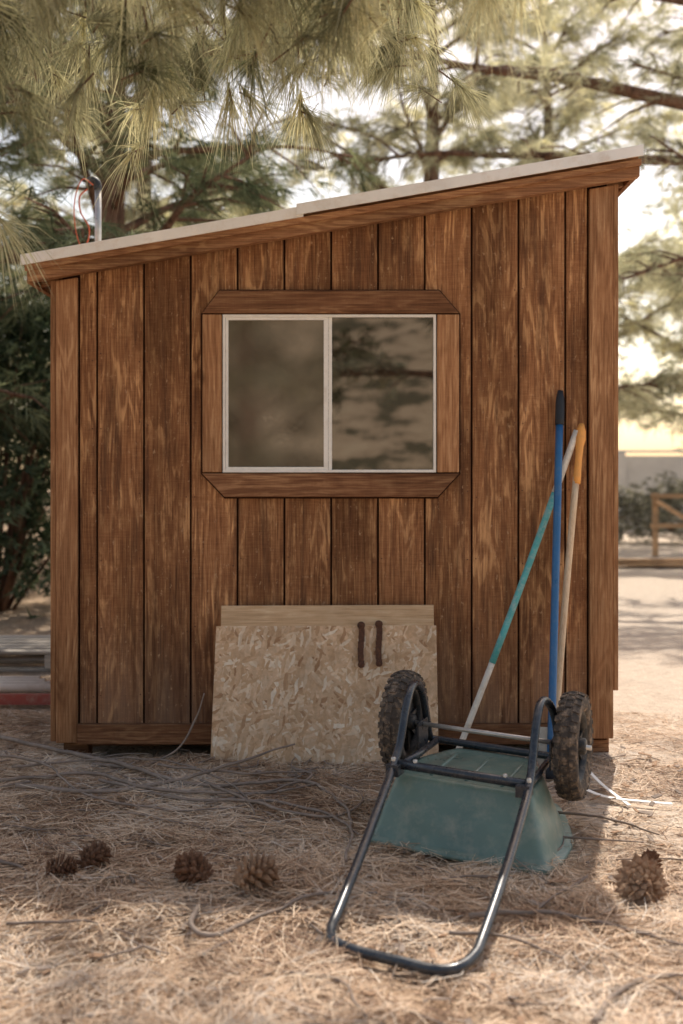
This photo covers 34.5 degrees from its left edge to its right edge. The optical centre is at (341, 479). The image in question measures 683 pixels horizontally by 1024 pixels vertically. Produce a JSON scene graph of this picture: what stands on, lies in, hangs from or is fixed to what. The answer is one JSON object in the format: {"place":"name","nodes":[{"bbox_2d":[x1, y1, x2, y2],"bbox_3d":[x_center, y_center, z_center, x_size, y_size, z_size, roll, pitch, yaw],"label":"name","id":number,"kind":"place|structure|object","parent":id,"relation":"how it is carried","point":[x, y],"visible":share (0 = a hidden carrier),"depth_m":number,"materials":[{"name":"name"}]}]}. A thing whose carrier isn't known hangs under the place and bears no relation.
{"place":"outdoors","nodes":[
{"label":"outdoors","id":0,"kind":"place"},
{"bbox_2d":[0,676,50,704],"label":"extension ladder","id":1,"kind":"object","parent":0,"point":[25,690],"visible":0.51,"depth_m":5.94,"materials":[{"name":"metal"}]},
{"bbox_2d":[0,490,682,1023],"bbox_3d":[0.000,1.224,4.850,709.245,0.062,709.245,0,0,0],"label":"ground","id":2,"kind":"structure","parent":0,"point":[650,640],"depth_m":5.02,"materials":[{"name":"beige soil"}]},
{"bbox_2d":[0,635,50,671],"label":"wooden pallet","id":3,"kind":"object","parent":2,"relation":"on","point":[25,645],"visible":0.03,"depth_m":7.16,"materials":[{"name":"grey wood"}]},
{"bbox_2d":[0,275,50,618],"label":"shrub","id":4,"kind":"object","parent":2,"relation":"on","point":[15,542],"visible":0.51,"depth_m":10.10,"materials":[{"name":"green plant"}]},
{"bbox_2d":[0,279,50,573],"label":"shrub","id":5,"kind":"object","parent":2,"relation":"on","point":[47,518],"visible":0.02,"depth_m":13.14,"materials":[{"name":"green plant"}]},
{"bbox_2d":[0,0,104,524],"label":"pine tree","id":6,"kind":"object","parent":2,"relation":"on","point":[11,394],"visible":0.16,"depth_m":9.93,"materials":[{"name":"green plant"}]},
{"bbox_2d":[0,0,302,391],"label":"pine tree","id":7,"kind":"object","parent":2,"relation":"on","point":[128,215],"visible":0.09,"depth_m":16.98,"materials":[{"name":"green plant"}]},
{"bbox_2d":[0,0,391,336],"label":"pine tree","id":8,"kind":"object","parent":2,"relation":"on","point":[254,195],"visible":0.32,"depth_m":8.78,"materials":[{"name":"green plant"}]},
{"bbox_2d":[0,0,629,315],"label":"pine tree","id":9,"kind":"object","parent":2,"relation":"on","point":[347,21],"visible":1,"depth_m":3.22,"materials":[{"name":"green plant"}]},
{"bbox_2d":[211,620,438,764],"bbox_3d":[-0.072,0.914,4.742,0.975,0.611,0.104,0,0,0],"label":"osb panel","id":10,"kind":"object","parent":2,"relation":"on","point":[315,693],"visible":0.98,"depth_m":4.74,"materials":[{"name":"wood"}]},
{"bbox_2d":[20,144,643,756],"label":"wooden shed","id":11,"kind":"structure","parent":2,"relation":"on","point":[344,400],"depth_m":4.85,"materials":[{"name":"brown wood"}]},
{"bbox_2d":[223,314,435,472],"bbox_3d":[-0.053,-0.380,4.831,0.936,0.693,0.024,0,0,0],"label":"window frame","id":12,"kind":"structure","parent":11,"relation":"in","point":[226,317],"depth_m":4.82,"materials":[{"name":"white metal"}]},
{"bbox_2d":[0,705,682,1023],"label":"pine needle litter","id":13,"kind":"object","parent":2,"relation":"on","point":[337,1005],"visible":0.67,"depth_m":3.06,"materials":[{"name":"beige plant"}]},
{"bbox_2d":[45,851,77,882],"bbox_3d":[-0.854,1.187,3.352,0.099,0.102,0.106,0,0,0],"label":"pine cone","id":14,"kind":"object","parent":13,"relation":"on","point":[67,866],"visible":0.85,"depth_m":3.34,"materials":[{"name":"brown plant"}]},
{"bbox_2d":[76,840,112,873],"bbox_3d":[-0.777,1.185,3.444,0.112,0.117,0.107,0,0,31],"label":"pine cone","id":15,"kind":"object","parent":13,"relation":"on","point":[94,853],"visible":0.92,"depth_m":3.42,"materials":[{"name":"brown plant"}]},
{"bbox_2d":[171,849,213,887],"bbox_3d":[-0.443,1.164,3.283,0.112,0.121,0.128,0,0,37],"label":"pine cone","id":16,"kind":"object","parent":13,"relation":"on","point":[185,864],"visible":0.95,"depth_m":3.25,"materials":[{"name":"brown plant"}]},
{"bbox_2d":[234,849,279,895],"bbox_3d":[-0.248,1.155,3.221,0.140,0.148,0.141,0,0,0],"label":"pine cone","id":17,"kind":"object","parent":13,"relation":"on","point":[264,869],"visible":0.95,"depth_m":3.19,"materials":[{"name":"brown plant"}]},
{"bbox_2d":[221,605,433,625],"bbox_3d":[-0.062,0.880,4.764,0.935,0.671,0.092,0,0,0],"label":"plywood sheet","id":18,"kind":"object","parent":13,"relation":"on","point":[340,615],"visible":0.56,"depth_m":4.79,"materials":[{"name":"beige wood"}]},
{"bbox_2d":[0,693,682,1023],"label":"fallen branches","id":19,"kind":"object","parent":13,"relation":"on","point":[595,1019],"visible":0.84,"depth_m":3.87,"materials":[{"name":"brown wood"}]},
{"bbox_2d":[325,670,592,976],"bbox_3d":[0.304,0.955,3.464,0.734,0.529,1.534,0,0,27],"label":"wheelbarrow","id":20,"kind":"object","parent":13,"relation":"on","point":[465,805],"visible":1,"depth_m":3.58,"materials":[{"name":"green plastic"}]},
{"bbox_2d":[456,430,577,747],"bbox_3d":[0.750,0.497,4.732,0.602,1.435,0.030,0,0,-15],"label":"teal rake handle","id":21,"kind":"object","parent":13,"relation":"on","point":[518,592],"visible":0.81,"depth_m":4.72,"materials":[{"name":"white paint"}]},
{"bbox_2d":[612,852,669,907],"bbox_3d":[0.855,1.152,3.149,0.152,0.168,0.164,0,0,0],"label":"pine cone","id":22,"kind":"object","parent":13,"relation":"on","point":[638,878],"visible":0.96,"depth_m":3.11,"materials":[{"name":"brown plant"}]},
{"bbox_2d":[640,848,662,866],"bbox_3d":[0.951,1.174,3.381,0.075,0.079,0.073,0,0,19],"label":"pine cone","id":23,"kind":"object","parent":13,"relation":"on","point":[651,854],"visible":0.46,"depth_m":3.37,"materials":[{"name":"brown plant"}]},
{"bbox_2d":[0,121,682,517],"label":"distant trees","id":24,"kind":"object","parent":2,"relation":"on","point":[674,211],"visible":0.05,"depth_m":34.28,"materials":[{"name":"green plant"}]},
{"bbox_2d":[260,0,682,423],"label":"pine tree","id":25,"kind":"object","parent":2,"relation":"on","point":[434,130],"visible":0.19,"depth_m":14.92,"materials":[{"name":"green plant"}]},
{"bbox_2d":[264,0,682,323],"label":"pine tree","id":26,"kind":"object","parent":2,"relation":"on","point":[574,81],"visible":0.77,"depth_m":12.62,"materials":[{"name":"green plant"}]},
{"bbox_2d":[351,0,682,433],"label":"pine tree","id":27,"kind":"object","parent":2,"relation":"on","point":[565,30],"visible":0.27,"depth_m":21.20,"materials":[{"name":"green plant"}]},
{"bbox_2d":[545,390,563,778],"bbox_3d":[0.900,0.411,4.629,0.039,1.607,0.412,0,0,17],"label":"blue broom handle","id":28,"kind":"object","parent":2,"relation":"on","point":[559,425],"visible":0.81,"depth_m":4.64,"materials":[{"name":"paint"}]},
{"bbox_2d":[537,423,585,773],"bbox_3d":[0.964,0.489,4.627,0.142,1.473,0.423,0,0,39],"label":"garden shovel","id":29,"kind":"object","parent":2,"relation":"on","point":[580,440],"visible":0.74,"depth_m":4.68,"materials":[{"name":"brown wood"}]},
{"bbox_2d":[586,772,671,805],"bbox_3d":[1.016,1.159,4.192,0.189,0.081,0.469,0,0,-36],"label":"white plastic strip","id":30,"kind":"object","parent":2,"relation":"on","point":[623,800],"visible":0.68,"depth_m":4.12,"materials":[{"name":"plastic"}]},
{"bbox_2d":[612,28,682,445],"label":"pine tree","id":31,"kind":"object","parent":2,"relation":"on","point":[677,347],"visible":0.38,"depth_m":20.01,"materials":[{"name":"green plant"}]},
{"bbox_2d":[618,470,682,544],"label":"hedge","id":32,"kind":"object","parent":2,"relation":"on","point":[641,511],"visible":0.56,"depth_m":21.24,"materials":[{"name":"green plant"}]},
{"bbox_2d":[618,450,682,529],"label":"block wall","id":33,"kind":"structure","parent":2,"relation":"on","point":[634,469],"depth_m":26.85,"materials":[{"name":"grey concrete"}]},
{"bbox_2d":[618,558,682,565],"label":"curb","id":34,"kind":"structure","parent":2,"relation":"on","point":[654,562],"depth_m":15.13,"materials":[{"name":"grey concrete"}]},
{"bbox_2d":[650,493,682,556],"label":"wooden railing","id":35,"kind":"object","parent":2,"relation":"on","point":[655,525],"visible":0.84,"depth_m":17.43,"materials":[{"name":"wood"}]},
{"bbox_2d":[0,0,682,479],"label":"sky","id":36,"kind":"structure","parent":0,"point":[629,214],"materials":[{"name":"white"}]}
]}

